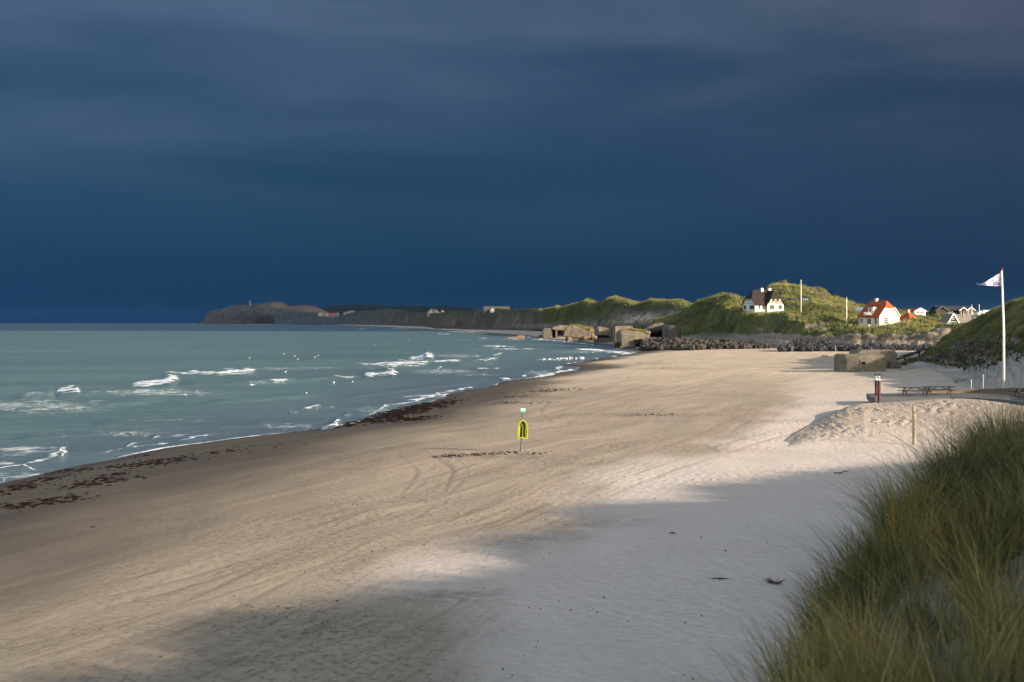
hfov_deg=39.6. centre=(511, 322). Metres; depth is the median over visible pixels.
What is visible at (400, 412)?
seaweed
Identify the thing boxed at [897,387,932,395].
picnic table
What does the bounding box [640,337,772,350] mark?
boulder revetment
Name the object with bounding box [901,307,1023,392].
beach side dune
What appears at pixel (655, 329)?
bunker
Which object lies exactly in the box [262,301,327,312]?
drift sand dune
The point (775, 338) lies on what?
grassy dunes
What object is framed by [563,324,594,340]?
bunker
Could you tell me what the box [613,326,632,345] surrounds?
bunker
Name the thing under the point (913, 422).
wooden post
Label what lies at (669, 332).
bunker
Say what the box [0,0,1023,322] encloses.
sky
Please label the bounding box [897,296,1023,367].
dune grass
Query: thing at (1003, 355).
flagpole
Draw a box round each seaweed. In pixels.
[0,444,282,510]
[311,397,468,429]
[432,450,554,458]
[490,356,717,415]
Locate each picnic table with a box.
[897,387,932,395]
[922,386,956,394]
[1009,388,1023,396]
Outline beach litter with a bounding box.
[159,471,830,679]
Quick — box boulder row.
[843,342,933,350]
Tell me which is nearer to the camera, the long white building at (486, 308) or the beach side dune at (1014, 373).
the beach side dune at (1014, 373)
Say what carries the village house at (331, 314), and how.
on the sea cliffs
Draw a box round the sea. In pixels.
[0,323,638,483]
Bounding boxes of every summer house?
[901,308,926,315]
[930,306,975,315]
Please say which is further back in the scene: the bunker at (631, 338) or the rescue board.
the bunker at (631, 338)
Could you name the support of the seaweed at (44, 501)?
on the beach
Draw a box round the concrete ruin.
[508,335,524,337]
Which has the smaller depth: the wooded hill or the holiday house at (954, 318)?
the holiday house at (954, 318)
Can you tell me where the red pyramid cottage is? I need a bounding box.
[899,310,916,319]
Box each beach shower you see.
[874,374,880,394]
[877,374,883,402]
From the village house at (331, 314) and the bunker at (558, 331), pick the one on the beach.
the bunker at (558, 331)
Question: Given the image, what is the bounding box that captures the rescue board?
[517,418,527,438]
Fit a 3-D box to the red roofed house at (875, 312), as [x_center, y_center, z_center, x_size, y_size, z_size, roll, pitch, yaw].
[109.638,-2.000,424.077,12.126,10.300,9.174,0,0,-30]
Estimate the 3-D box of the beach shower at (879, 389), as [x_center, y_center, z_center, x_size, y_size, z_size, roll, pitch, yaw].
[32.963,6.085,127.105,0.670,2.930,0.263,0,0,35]
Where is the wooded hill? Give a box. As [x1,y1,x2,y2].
[319,304,473,314]
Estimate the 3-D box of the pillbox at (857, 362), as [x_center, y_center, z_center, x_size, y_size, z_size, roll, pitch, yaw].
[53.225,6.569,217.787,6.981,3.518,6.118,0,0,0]
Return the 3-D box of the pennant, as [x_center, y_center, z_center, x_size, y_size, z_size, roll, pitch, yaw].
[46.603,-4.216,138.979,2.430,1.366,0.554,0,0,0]
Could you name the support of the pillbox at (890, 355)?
on the beach
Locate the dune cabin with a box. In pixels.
[788,298,810,302]
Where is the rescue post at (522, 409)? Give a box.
[520,408,525,451]
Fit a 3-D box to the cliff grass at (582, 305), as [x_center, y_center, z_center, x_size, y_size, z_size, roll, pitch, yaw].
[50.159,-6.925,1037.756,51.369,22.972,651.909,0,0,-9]
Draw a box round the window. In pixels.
[883,317,888,323]
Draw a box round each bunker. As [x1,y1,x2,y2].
[543,325,566,338]
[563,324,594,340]
[594,326,612,342]
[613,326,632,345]
[615,328,650,348]
[644,322,662,337]
[662,324,681,339]
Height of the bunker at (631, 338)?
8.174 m
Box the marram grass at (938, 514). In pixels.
[603,388,1023,681]
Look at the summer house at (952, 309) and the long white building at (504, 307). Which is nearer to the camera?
the summer house at (952, 309)
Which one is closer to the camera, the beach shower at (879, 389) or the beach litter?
the beach litter
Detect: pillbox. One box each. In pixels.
[834,353,885,371]
[849,349,900,368]
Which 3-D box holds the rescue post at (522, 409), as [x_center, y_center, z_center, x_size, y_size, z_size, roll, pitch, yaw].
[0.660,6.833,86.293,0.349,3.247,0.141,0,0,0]
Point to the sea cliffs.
(509, 319)
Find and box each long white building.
[483,306,498,312]
[498,306,509,308]
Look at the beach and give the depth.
52.55 m
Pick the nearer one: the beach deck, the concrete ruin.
the beach deck
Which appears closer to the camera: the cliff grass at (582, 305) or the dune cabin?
the dune cabin
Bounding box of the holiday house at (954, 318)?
[939,308,977,323]
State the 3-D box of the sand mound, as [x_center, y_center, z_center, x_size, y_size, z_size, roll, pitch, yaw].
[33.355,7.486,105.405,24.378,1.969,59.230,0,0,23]
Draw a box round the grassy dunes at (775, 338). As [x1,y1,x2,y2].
[653,282,965,347]
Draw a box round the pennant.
[976,273,1000,285]
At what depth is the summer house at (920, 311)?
516.13 m
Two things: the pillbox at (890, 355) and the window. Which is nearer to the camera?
the pillbox at (890, 355)
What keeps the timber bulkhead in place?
on the beach side dune at (1014, 373)
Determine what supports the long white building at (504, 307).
on the sea cliffs
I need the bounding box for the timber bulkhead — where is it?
[928,388,1023,392]
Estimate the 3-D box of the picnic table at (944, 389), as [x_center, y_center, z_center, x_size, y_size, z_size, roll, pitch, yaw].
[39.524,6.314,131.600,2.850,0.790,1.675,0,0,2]
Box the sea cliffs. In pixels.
[275,300,688,331]
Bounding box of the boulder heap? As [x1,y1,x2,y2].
[777,337,847,351]
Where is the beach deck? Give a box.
[867,393,1023,405]
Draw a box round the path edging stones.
[897,350,925,360]
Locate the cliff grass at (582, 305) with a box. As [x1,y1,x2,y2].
[538,294,692,327]
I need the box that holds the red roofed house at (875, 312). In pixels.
[857,298,900,326]
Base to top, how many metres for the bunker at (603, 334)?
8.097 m
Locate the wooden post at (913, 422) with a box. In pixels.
[912,405,915,444]
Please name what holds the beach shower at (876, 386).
on the beach deck
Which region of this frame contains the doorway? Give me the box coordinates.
[635,339,643,345]
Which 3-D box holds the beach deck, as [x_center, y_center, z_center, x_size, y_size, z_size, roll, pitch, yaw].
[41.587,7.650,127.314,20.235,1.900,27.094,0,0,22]
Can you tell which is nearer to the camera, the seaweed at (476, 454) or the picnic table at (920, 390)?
the seaweed at (476, 454)
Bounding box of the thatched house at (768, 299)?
[741,286,785,312]
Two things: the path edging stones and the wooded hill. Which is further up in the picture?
the wooded hill
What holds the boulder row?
on the beach
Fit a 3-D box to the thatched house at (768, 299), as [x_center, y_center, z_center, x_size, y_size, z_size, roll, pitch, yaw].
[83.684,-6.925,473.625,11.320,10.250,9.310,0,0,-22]
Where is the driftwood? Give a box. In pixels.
[763,577,785,583]
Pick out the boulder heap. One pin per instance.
(808, 344)
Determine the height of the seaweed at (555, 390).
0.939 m
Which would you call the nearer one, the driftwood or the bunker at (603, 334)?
the driftwood
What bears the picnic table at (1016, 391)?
on the beach deck
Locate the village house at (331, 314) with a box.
[328,313,335,316]
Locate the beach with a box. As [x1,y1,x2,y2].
[0,325,1018,681]
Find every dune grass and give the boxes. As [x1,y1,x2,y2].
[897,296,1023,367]
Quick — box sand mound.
[784,398,1023,448]
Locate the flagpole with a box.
[1000,267,1004,387]
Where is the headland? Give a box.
[197,304,299,323]

